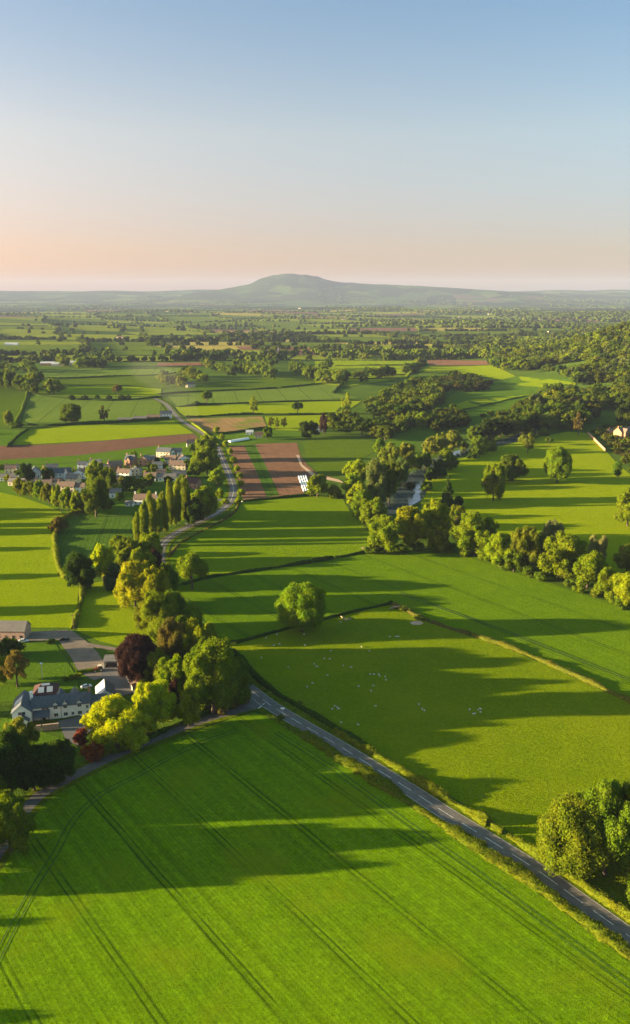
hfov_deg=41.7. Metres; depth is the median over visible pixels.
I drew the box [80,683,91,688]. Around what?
car
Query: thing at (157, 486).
village ground
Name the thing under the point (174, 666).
tree
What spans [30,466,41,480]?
house
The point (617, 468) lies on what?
tree
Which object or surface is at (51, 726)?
garden wall
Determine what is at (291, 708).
verge
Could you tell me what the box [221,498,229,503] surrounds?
shrub
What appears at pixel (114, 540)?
tree
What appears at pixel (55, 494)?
tree
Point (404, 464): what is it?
tree
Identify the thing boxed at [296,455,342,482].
bare patch
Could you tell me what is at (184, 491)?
poplar tree
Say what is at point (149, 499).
poplar tree
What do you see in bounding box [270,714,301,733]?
hedge
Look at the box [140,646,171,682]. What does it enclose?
tree
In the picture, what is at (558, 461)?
tree
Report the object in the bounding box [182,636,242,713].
tree
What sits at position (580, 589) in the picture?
shrub
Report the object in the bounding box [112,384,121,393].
tree
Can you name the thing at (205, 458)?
tree
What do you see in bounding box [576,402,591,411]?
tree
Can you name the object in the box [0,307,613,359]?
fields
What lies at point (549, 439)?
shrub
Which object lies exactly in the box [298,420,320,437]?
tree
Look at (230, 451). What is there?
shrub
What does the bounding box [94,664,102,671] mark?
tractor
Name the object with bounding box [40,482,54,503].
tree
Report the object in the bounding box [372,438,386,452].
tree
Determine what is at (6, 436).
field
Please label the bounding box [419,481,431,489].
tree
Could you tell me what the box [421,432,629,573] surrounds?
meadow
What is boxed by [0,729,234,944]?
wheel track
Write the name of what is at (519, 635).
wheel track
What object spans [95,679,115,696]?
garage
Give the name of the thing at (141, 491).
tree
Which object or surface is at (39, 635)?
track
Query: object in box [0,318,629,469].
woodland
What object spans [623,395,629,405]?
tree
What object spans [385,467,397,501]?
tree
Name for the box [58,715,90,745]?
driveway
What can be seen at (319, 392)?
field
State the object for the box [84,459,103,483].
tree
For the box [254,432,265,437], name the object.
house
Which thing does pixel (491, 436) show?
shrub
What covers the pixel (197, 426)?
hedge
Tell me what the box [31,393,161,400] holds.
hedge
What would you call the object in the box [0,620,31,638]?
barn
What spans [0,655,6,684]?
tree
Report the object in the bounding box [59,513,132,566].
field
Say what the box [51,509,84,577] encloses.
hedge
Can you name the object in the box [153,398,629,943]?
road
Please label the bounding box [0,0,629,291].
sky
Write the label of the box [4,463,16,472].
house
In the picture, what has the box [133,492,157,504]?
house
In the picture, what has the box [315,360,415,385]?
field
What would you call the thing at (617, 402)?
tree
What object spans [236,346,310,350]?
field
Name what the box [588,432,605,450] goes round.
garden wall
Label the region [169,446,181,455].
house
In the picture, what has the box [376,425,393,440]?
tree
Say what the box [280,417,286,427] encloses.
tree
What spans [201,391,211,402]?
tree
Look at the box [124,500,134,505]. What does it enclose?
house
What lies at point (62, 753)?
tree
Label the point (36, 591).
field
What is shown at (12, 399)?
field
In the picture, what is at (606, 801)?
tree
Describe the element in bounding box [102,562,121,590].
tree
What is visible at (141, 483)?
tree
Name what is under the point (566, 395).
tree
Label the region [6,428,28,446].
hedge
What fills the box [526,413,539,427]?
tree
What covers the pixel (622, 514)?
tree
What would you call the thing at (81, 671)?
hedge
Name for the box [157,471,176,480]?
house
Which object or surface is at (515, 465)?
tree
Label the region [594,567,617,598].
tree
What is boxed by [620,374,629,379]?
tree
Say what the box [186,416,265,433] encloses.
field
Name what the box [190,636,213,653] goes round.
tree
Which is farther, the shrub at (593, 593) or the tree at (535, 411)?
the tree at (535, 411)
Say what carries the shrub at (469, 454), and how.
on the ground at (290, 290)
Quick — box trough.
[410,621,422,624]
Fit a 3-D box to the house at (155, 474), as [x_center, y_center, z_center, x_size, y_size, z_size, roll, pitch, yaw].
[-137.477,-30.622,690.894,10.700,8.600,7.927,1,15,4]
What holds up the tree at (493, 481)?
on the meadow at (580, 501)
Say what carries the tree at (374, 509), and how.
on the ground at (290, 290)
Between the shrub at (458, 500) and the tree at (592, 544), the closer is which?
the tree at (592, 544)
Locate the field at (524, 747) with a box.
[230,605,629,907]
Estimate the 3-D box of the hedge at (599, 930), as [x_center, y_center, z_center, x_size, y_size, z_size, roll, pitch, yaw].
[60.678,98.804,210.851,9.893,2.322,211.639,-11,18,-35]
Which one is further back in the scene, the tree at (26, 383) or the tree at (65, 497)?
the tree at (26, 383)
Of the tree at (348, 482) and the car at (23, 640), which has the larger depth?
the tree at (348, 482)
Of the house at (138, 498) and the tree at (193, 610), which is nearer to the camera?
the tree at (193, 610)
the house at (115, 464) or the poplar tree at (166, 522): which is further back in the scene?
the house at (115, 464)
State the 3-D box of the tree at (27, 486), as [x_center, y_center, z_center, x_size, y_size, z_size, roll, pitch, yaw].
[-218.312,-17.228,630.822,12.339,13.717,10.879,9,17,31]
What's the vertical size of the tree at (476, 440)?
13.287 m
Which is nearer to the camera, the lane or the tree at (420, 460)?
the lane
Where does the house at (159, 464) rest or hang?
on the village ground at (157, 486)
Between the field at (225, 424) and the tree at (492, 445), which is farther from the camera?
the field at (225, 424)
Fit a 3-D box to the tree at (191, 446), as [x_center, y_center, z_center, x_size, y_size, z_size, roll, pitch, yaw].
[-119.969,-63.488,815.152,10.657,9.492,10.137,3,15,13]
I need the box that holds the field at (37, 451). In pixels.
[0,434,196,459]
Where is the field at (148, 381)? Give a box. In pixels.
[38,375,182,387]
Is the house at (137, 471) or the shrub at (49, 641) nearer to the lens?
the shrub at (49, 641)
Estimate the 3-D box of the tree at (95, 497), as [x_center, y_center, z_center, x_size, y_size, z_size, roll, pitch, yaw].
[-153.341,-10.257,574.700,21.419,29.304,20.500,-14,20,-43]
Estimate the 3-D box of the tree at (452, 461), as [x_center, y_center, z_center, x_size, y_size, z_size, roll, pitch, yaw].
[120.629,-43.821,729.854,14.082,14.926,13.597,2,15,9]
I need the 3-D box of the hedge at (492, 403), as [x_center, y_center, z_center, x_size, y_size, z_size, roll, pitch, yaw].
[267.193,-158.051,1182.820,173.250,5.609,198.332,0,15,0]
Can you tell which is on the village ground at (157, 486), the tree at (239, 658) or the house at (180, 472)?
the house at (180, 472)
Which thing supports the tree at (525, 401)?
on the ground at (290, 290)
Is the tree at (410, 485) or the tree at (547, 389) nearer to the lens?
the tree at (410, 485)
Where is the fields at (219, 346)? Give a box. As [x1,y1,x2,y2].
[21,310,512,349]
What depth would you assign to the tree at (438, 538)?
492.20 m
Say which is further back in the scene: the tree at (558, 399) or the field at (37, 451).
the tree at (558, 399)
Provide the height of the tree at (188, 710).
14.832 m
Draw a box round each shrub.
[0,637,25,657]
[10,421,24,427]
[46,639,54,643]
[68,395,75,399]
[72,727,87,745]
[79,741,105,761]
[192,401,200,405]
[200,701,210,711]
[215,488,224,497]
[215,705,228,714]
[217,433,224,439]
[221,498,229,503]
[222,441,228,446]
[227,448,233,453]
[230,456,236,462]
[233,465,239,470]
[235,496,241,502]
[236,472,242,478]
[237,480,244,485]
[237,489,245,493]
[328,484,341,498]
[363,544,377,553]
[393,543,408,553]
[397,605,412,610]
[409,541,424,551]
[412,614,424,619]
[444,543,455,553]
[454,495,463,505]
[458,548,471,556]
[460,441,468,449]
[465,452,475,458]
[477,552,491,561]
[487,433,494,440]
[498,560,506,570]
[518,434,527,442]
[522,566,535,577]
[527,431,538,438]
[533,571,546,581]
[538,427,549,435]
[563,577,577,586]
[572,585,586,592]
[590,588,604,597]
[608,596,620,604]
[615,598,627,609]
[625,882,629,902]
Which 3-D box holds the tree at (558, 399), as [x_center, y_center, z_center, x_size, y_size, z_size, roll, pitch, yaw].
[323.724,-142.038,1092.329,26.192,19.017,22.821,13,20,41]
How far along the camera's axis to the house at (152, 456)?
756.11 m
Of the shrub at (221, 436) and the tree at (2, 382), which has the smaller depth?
the shrub at (221, 436)
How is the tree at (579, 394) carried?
on the ground at (290, 290)
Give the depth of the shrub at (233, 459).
763.89 m
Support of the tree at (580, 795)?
on the field at (524, 747)
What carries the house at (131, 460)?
on the village ground at (157, 486)
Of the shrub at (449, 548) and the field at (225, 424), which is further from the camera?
the field at (225, 424)
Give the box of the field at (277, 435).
[215,430,301,444]
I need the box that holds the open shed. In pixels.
[103,654,117,667]
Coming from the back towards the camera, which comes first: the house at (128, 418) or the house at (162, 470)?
the house at (128, 418)
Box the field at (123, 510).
[93,505,139,515]
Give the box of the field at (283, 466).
[229,443,332,499]
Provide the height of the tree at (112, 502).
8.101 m
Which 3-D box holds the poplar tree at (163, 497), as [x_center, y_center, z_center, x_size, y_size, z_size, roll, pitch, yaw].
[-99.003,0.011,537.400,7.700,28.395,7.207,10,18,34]
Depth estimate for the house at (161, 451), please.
788.50 m
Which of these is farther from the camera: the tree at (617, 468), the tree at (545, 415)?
the tree at (545, 415)
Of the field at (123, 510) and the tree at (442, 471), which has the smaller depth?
the field at (123, 510)
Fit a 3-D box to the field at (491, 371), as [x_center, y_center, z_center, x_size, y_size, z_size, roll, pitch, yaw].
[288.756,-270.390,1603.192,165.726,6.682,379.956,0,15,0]
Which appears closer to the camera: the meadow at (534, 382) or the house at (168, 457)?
the house at (168, 457)
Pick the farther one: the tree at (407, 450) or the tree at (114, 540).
the tree at (407, 450)
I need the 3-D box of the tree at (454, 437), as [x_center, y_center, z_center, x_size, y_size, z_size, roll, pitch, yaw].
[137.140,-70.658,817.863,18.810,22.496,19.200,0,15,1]
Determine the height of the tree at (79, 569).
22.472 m
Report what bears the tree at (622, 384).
on the ground at (290, 290)
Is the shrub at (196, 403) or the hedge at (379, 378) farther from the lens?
the hedge at (379, 378)
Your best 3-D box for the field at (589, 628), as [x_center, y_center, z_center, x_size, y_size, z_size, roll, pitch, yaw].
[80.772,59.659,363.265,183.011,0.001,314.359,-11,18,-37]
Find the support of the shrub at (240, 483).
on the field at (283, 466)
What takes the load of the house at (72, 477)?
on the village ground at (157, 486)
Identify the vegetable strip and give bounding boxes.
[244,444,278,496]
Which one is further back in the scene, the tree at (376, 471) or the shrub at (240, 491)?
the shrub at (240, 491)
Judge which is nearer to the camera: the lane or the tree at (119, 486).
the lane
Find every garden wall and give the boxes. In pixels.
[34,723,58,730]
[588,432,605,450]
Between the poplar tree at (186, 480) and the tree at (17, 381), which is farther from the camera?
the tree at (17, 381)
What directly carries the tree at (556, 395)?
on the ground at (290, 290)
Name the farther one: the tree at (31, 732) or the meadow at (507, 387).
the meadow at (507, 387)
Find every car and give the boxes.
[18,638,28,642]
[59,637,69,640]
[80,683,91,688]
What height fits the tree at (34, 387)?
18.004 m
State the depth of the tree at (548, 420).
930.98 m
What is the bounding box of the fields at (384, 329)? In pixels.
[0,310,598,354]
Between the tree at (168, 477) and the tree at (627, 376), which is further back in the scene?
the tree at (627, 376)
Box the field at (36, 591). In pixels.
[0,492,78,627]
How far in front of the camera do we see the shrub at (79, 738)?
283.81 m
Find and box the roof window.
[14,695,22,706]
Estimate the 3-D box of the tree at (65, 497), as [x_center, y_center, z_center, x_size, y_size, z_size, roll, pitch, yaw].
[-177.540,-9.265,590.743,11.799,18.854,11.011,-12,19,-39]
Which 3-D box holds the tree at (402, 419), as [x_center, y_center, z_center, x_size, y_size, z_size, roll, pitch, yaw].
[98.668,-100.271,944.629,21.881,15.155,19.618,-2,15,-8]
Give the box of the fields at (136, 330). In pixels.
[0,310,551,361]
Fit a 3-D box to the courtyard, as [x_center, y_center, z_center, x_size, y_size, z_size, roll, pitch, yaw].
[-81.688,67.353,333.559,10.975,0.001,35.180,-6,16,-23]
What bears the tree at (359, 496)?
on the ground at (290, 290)
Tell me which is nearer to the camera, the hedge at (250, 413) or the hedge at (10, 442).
the hedge at (10, 442)
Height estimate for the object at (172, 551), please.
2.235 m
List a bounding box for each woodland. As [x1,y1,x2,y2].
[0,288,629,361]
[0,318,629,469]
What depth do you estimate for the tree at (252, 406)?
1068.76 m
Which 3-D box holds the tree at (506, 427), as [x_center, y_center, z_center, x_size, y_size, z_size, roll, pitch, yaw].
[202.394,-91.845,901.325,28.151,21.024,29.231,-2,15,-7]
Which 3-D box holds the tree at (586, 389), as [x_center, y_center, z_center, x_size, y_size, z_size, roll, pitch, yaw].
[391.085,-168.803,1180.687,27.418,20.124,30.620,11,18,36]
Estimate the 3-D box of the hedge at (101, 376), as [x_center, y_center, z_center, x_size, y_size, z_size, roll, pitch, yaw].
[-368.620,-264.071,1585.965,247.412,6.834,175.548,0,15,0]
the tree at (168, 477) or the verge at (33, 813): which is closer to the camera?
the verge at (33, 813)
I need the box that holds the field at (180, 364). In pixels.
[157,362,204,365]
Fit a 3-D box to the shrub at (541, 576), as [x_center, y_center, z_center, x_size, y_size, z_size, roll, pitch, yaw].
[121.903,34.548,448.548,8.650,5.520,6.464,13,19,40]
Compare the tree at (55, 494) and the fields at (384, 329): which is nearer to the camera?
the tree at (55, 494)
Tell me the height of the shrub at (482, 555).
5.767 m
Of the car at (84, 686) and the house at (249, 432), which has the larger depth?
the house at (249, 432)
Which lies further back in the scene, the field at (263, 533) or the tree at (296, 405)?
the tree at (296, 405)
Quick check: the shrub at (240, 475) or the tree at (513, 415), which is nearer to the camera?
the shrub at (240, 475)
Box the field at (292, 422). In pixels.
[265,415,326,430]
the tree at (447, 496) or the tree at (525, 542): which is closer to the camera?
the tree at (525, 542)
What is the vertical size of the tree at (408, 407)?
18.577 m
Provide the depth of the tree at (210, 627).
344.28 m
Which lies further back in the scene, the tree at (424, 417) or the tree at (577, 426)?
the tree at (424, 417)
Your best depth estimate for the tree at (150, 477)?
670.49 m
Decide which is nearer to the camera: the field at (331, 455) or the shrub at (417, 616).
the shrub at (417, 616)
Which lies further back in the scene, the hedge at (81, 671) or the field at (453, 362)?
the field at (453, 362)
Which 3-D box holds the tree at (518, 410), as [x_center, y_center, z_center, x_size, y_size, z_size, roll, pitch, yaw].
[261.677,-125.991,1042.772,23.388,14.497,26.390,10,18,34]
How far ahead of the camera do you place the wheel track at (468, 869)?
220.79 m
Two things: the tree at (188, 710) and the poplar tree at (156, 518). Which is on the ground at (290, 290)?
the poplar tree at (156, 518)
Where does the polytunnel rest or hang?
on the field at (277, 435)
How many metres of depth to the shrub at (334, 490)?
629.21 m
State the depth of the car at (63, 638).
370.50 m
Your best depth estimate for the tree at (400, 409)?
1020.70 m
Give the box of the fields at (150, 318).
[0,310,570,343]
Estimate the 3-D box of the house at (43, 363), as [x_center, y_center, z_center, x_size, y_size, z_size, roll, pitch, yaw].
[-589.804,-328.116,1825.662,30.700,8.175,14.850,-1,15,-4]
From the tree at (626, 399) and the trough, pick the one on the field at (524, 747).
the trough
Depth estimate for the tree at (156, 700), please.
289.19 m
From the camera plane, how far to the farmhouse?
302.38 m
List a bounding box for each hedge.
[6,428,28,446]
[11,390,28,427]
[22,416,169,425]
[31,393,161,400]
[33,715,79,723]
[45,371,176,378]
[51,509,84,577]
[70,586,86,627]
[75,666,99,673]
[121,706,217,750]
[158,387,277,393]
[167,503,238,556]
[178,399,360,406]
[182,547,382,584]
[186,412,334,417]
[188,420,217,444]
[213,426,267,434]
[230,600,392,644]
[233,648,371,745]
[243,494,343,501]
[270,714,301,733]
[280,382,340,387]
[299,730,629,959]
[332,382,343,392]
[332,727,629,923]
[334,364,402,365]
[348,377,399,378]
[392,601,470,635]
[460,393,538,409]
[471,632,629,703]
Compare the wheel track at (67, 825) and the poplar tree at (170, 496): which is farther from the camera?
the poplar tree at (170, 496)
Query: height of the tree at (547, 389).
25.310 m
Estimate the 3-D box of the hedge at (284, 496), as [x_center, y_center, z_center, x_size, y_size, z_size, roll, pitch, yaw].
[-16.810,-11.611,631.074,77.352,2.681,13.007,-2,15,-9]
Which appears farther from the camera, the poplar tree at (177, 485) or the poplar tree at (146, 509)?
the poplar tree at (177, 485)
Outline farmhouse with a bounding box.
[11,686,106,726]
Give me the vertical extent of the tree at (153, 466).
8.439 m
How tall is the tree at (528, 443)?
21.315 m
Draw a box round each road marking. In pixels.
[161,401,233,545]
[252,691,629,936]
[260,690,628,925]
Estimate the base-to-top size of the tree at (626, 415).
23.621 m
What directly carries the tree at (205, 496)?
on the ground at (290, 290)
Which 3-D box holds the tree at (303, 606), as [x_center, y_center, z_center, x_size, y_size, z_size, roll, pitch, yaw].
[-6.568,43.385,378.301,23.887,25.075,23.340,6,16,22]
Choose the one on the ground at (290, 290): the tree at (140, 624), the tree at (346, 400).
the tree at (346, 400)
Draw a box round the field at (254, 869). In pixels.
[0,713,629,1023]
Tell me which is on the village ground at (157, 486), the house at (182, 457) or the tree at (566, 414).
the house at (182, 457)
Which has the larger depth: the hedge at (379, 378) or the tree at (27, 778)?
the hedge at (379, 378)
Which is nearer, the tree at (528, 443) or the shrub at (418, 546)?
the shrub at (418, 546)
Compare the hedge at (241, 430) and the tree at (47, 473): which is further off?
the hedge at (241, 430)
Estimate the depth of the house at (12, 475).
688.90 m
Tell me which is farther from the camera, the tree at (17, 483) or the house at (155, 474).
the house at (155, 474)
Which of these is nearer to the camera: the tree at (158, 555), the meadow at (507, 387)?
the tree at (158, 555)
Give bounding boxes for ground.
[0,274,629,961]
[0,449,225,523]
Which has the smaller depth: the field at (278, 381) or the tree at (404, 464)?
the tree at (404, 464)
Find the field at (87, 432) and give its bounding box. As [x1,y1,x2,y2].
[12,421,192,444]
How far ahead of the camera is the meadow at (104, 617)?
397.38 m
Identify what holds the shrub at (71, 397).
on the ground at (290, 290)
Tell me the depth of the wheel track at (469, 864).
223.09 m
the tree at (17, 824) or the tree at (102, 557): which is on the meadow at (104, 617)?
the tree at (102, 557)
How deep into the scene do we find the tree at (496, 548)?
466.01 m
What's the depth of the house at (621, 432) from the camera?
888.19 m
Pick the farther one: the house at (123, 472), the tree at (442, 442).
the tree at (442, 442)
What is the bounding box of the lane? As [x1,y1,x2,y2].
[0,699,261,858]
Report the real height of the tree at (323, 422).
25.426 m
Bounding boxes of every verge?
[0,704,257,869]
[151,398,261,687]
[250,686,629,960]
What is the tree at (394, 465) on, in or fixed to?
on the ground at (290, 290)
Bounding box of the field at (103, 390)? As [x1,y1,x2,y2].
[35,385,160,395]
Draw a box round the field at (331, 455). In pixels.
[303,435,375,475]
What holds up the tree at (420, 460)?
on the ground at (290, 290)
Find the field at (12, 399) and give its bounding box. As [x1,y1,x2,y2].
[0,385,28,426]
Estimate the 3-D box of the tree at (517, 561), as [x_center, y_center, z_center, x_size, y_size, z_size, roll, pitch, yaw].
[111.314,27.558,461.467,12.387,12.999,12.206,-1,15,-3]
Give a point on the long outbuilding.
(133, 684)
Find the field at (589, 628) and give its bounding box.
[178,549,629,696]
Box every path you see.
[75,737,155,756]
[80,642,116,650]
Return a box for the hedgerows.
[1,311,464,362]
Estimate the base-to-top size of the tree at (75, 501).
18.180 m
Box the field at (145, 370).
[43,366,179,379]
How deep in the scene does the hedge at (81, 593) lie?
407.14 m
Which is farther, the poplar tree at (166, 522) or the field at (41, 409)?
the field at (41, 409)
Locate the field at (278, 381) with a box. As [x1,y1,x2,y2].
[178,376,314,390]
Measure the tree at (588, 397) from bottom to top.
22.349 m
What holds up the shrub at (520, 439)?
on the meadow at (580, 501)
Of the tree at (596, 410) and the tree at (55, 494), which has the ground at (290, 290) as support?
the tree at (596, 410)
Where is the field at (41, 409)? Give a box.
[22,394,165,422]
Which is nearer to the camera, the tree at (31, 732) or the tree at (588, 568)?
the tree at (31, 732)
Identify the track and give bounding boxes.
[0,630,67,641]
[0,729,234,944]
[0,731,237,958]
[55,630,103,679]
[274,733,629,988]
[277,731,629,981]
[399,593,629,680]
[400,592,629,678]
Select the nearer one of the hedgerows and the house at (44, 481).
the house at (44, 481)
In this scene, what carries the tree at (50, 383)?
on the field at (103, 390)
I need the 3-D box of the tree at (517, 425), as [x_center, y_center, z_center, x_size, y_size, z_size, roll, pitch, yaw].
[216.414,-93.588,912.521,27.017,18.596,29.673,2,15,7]
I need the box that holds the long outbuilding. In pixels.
[125,675,143,693]
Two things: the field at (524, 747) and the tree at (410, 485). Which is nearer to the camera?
the field at (524, 747)
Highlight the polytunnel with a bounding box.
[228,437,249,441]
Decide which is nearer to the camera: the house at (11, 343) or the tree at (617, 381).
the tree at (617, 381)
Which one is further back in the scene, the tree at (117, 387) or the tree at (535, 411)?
the tree at (117, 387)
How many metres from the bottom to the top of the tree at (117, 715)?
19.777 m
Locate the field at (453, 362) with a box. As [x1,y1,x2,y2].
[427,359,490,364]
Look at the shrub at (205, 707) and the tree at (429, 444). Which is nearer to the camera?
the shrub at (205, 707)
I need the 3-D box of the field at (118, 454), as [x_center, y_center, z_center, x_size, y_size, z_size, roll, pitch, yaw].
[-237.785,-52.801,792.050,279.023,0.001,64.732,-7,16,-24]
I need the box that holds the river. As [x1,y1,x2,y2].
[382,425,552,515]
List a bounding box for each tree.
[0,369,4,386]
[0,650,29,686]
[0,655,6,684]
[0,724,37,792]
[0,775,7,790]
[0,788,36,854]
[2,716,39,742]
[3,370,15,388]
[3,410,13,424]
[3,474,8,480]
[11,374,26,389]
[12,477,25,494]
[13,462,35,480]
[17,742,55,793]
[21,378,36,390]
[21,481,33,497]
[29,382,38,392]
[31,479,43,500]
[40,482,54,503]
[41,467,54,478]
[44,378,61,393]
[44,738,77,786]
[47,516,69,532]
[50,484,61,507]
[58,403,81,421]
[59,486,72,510]
[63,550,95,588]
[69,489,82,513]
[79,693,152,752]
[80,475,110,516]
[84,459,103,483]
[90,542,114,577]
[98,405,109,420]
[98,466,117,487]
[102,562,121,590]
[108,499,115,507]
[109,534,124,555]
[111,484,124,492]
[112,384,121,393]
[112,560,149,608]
[114,536,138,564]
[114,632,156,681]
[115,491,123,500]
[120,475,135,489]
[127,546,156,567]
[130,478,146,489]
[131,679,176,732]
[132,512,140,540]
[132,600,148,630]
[137,489,146,493]
[138,532,162,554]
[139,504,147,538]
[139,565,171,600]
[140,590,180,641]
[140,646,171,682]
[143,473,155,484]
[143,499,149,534]
[145,490,155,533]
[150,463,158,471]
[150,547,161,567]
[153,498,158,533]
[156,498,163,533]
[156,616,187,660]
[156,653,187,697]
[157,491,168,531]
[158,562,179,592]
[163,498,168,531]
[163,588,185,611]
[164,475,172,482]
[165,478,174,526]
[168,674,179,703]
[172,478,182,523]
[173,489,179,525]
[174,689,201,726]
[175,551,209,588]
[175,615,185,622]
[180,477,188,519]
[180,603,203,626]
[181,617,206,652]
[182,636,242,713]
[184,458,190,466]
[184,477,189,500]
[184,496,202,525]
[187,462,201,476]
[188,443,195,451]
[189,485,218,519]
[190,447,220,474]
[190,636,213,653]
[195,433,218,454]
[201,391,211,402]
[204,621,219,638]
[208,467,225,484]
[224,660,253,708]
[230,648,243,661]
[248,396,257,412]
[262,427,272,439]
[267,416,274,425]
[274,417,279,428]
[274,581,327,631]
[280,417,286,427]
[291,401,302,412]
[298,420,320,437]
[306,474,328,496]
[319,413,327,434]
[327,412,340,421]
[336,406,349,412]
[341,392,351,409]
[341,414,355,428]
[341,474,364,494]
[342,458,366,480]
[346,480,371,503]
[350,489,371,518]
[354,424,369,435]
[359,497,386,527]
[365,457,387,501]
[367,514,401,552]
[370,483,386,502]
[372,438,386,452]
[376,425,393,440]
[377,442,403,464]
[381,459,403,486]
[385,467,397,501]
[390,406,407,414]
[392,418,409,425]
[394,505,428,547]
[396,404,413,414]
[396,456,409,484]
[400,442,418,469]
[405,482,415,488]
[414,411,432,426]
[414,453,424,469]
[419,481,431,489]
[420,452,432,467]
[421,497,451,537]
[422,435,438,454]
[424,467,437,480]
[426,525,450,552]
[433,458,447,468]
[435,432,450,453]
[436,467,446,477]
[439,448,452,459]
[441,476,455,506]
[445,454,459,469]
[446,430,462,450]
[449,504,465,532]
[451,510,499,556]
[467,426,478,439]
[471,435,482,445]
[471,446,481,456]
[474,417,500,438]
[479,443,488,453]
[481,462,506,500]
[484,532,512,566]
[487,440,496,451]
[490,415,504,421]
[496,417,514,436]
[499,454,529,480]
[503,550,525,571]
[507,418,523,434]
[508,526,540,566]
[509,413,523,417]
[512,407,522,412]
[512,416,530,432]
[516,398,533,407]
[521,403,534,413]
[522,432,534,452]
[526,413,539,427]
[528,393,542,402]
[528,409,542,428]
[533,403,553,414]
[535,791,612,880]
[536,530,549,556]
[537,383,552,394]
[537,531,588,578]
[538,415,558,429]
[540,413,557,418]
[541,397,548,404]
[542,385,557,396]
[542,519,564,538]
[543,390,559,395]
[543,446,572,482]
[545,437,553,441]
[549,393,562,399]
[550,402,567,409]
[550,408,566,419]
[553,397,564,401]
[558,399,570,405]
[561,392,577,399]
[561,407,574,411]
[563,388,575,394]
[563,410,573,426]
[567,409,586,425]
[568,396,582,403]
[571,401,581,409]
[571,550,608,589]
[573,412,586,435]
[574,791,584,798]
[576,391,588,396]
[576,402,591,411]
[577,410,593,422]
[580,387,596,392]
[581,393,597,402]
[583,777,629,885]
[587,369,604,382]
[587,534,597,552]
[588,403,601,418]
[593,394,612,408]
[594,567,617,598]
[597,535,607,559]
[608,397,626,408]
[609,392,625,399]
[611,377,629,385]
[612,461,622,476]
[612,571,629,605]
[612,778,629,869]
[613,487,629,525]
[613,544,629,572]
[615,404,629,423]
[617,382,626,387]
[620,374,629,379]
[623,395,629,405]
[623,412,629,420]
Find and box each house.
[0,473,18,480]
[4,343,18,344]
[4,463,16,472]
[7,476,26,485]
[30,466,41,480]
[33,682,59,695]
[35,477,51,484]
[40,361,54,365]
[45,462,58,467]
[50,476,62,486]
[51,362,62,365]
[53,466,71,479]
[57,479,75,490]
[65,472,81,482]
[73,467,85,478]
[74,483,86,491]
[76,459,87,468]
[88,457,102,462]
[107,459,122,471]
[109,487,121,497]
[116,466,131,476]
[117,417,134,419]
[124,453,137,466]
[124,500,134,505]
[130,465,142,475]
[133,415,146,418]
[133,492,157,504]
[138,454,151,465]
[143,471,157,480]
[144,455,156,462]
[147,413,160,417]
[152,459,162,468]
[156,445,172,457]
[156,469,166,473]
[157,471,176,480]
[160,410,171,417]
[164,453,176,463]
[168,458,187,469]
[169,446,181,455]
[172,469,185,478]
[177,454,190,459]
[185,475,201,488]
[186,381,194,387]
[186,438,195,446]
[246,430,252,434]
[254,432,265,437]
[613,426,629,438]
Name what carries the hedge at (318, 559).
on the ground at (290, 290)
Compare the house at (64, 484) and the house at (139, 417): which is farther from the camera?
the house at (139, 417)
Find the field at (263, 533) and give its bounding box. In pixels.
[169,496,370,583]
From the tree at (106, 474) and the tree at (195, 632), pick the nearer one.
the tree at (195, 632)
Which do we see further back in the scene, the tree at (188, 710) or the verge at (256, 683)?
the verge at (256, 683)
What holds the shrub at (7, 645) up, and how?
on the lawn at (56, 668)
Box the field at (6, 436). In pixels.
[0,429,20,445]
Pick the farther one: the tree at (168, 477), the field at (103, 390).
the field at (103, 390)
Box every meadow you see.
[77,581,155,645]
[385,376,576,447]
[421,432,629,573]
[456,394,529,408]
[516,376,575,386]
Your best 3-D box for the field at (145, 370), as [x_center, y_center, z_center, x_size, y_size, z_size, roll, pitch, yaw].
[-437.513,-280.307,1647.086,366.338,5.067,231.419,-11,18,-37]
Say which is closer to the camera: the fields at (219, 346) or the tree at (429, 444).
the tree at (429, 444)
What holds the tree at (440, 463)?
on the meadow at (580, 501)
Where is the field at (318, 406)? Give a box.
[176,401,360,415]
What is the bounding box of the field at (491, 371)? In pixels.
[419,365,514,380]
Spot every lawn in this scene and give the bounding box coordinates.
[0,643,77,701]
[0,718,86,780]
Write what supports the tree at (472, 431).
on the ground at (290, 290)
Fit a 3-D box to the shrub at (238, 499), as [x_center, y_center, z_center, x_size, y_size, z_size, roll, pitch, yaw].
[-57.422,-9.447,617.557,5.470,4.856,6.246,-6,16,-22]
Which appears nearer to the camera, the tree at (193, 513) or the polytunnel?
the tree at (193, 513)
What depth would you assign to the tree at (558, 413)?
970.15 m
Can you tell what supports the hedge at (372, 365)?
on the ground at (290, 290)
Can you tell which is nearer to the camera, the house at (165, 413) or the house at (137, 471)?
the house at (137, 471)
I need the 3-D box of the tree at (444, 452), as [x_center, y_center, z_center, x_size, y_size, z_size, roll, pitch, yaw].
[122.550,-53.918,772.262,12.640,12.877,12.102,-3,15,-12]
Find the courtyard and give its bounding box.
[100,663,132,695]
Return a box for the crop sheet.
[300,475,306,490]
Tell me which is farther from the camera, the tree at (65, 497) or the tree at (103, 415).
the tree at (103, 415)
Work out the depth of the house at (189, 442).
841.29 m
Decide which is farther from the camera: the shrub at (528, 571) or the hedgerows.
the hedgerows
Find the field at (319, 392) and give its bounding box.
[167,385,357,405]
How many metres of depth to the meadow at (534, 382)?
1391.35 m
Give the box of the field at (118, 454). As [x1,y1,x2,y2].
[0,442,187,464]
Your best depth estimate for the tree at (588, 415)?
983.90 m
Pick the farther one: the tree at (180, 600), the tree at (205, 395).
the tree at (205, 395)
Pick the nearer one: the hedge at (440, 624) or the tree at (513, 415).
the hedge at (440, 624)

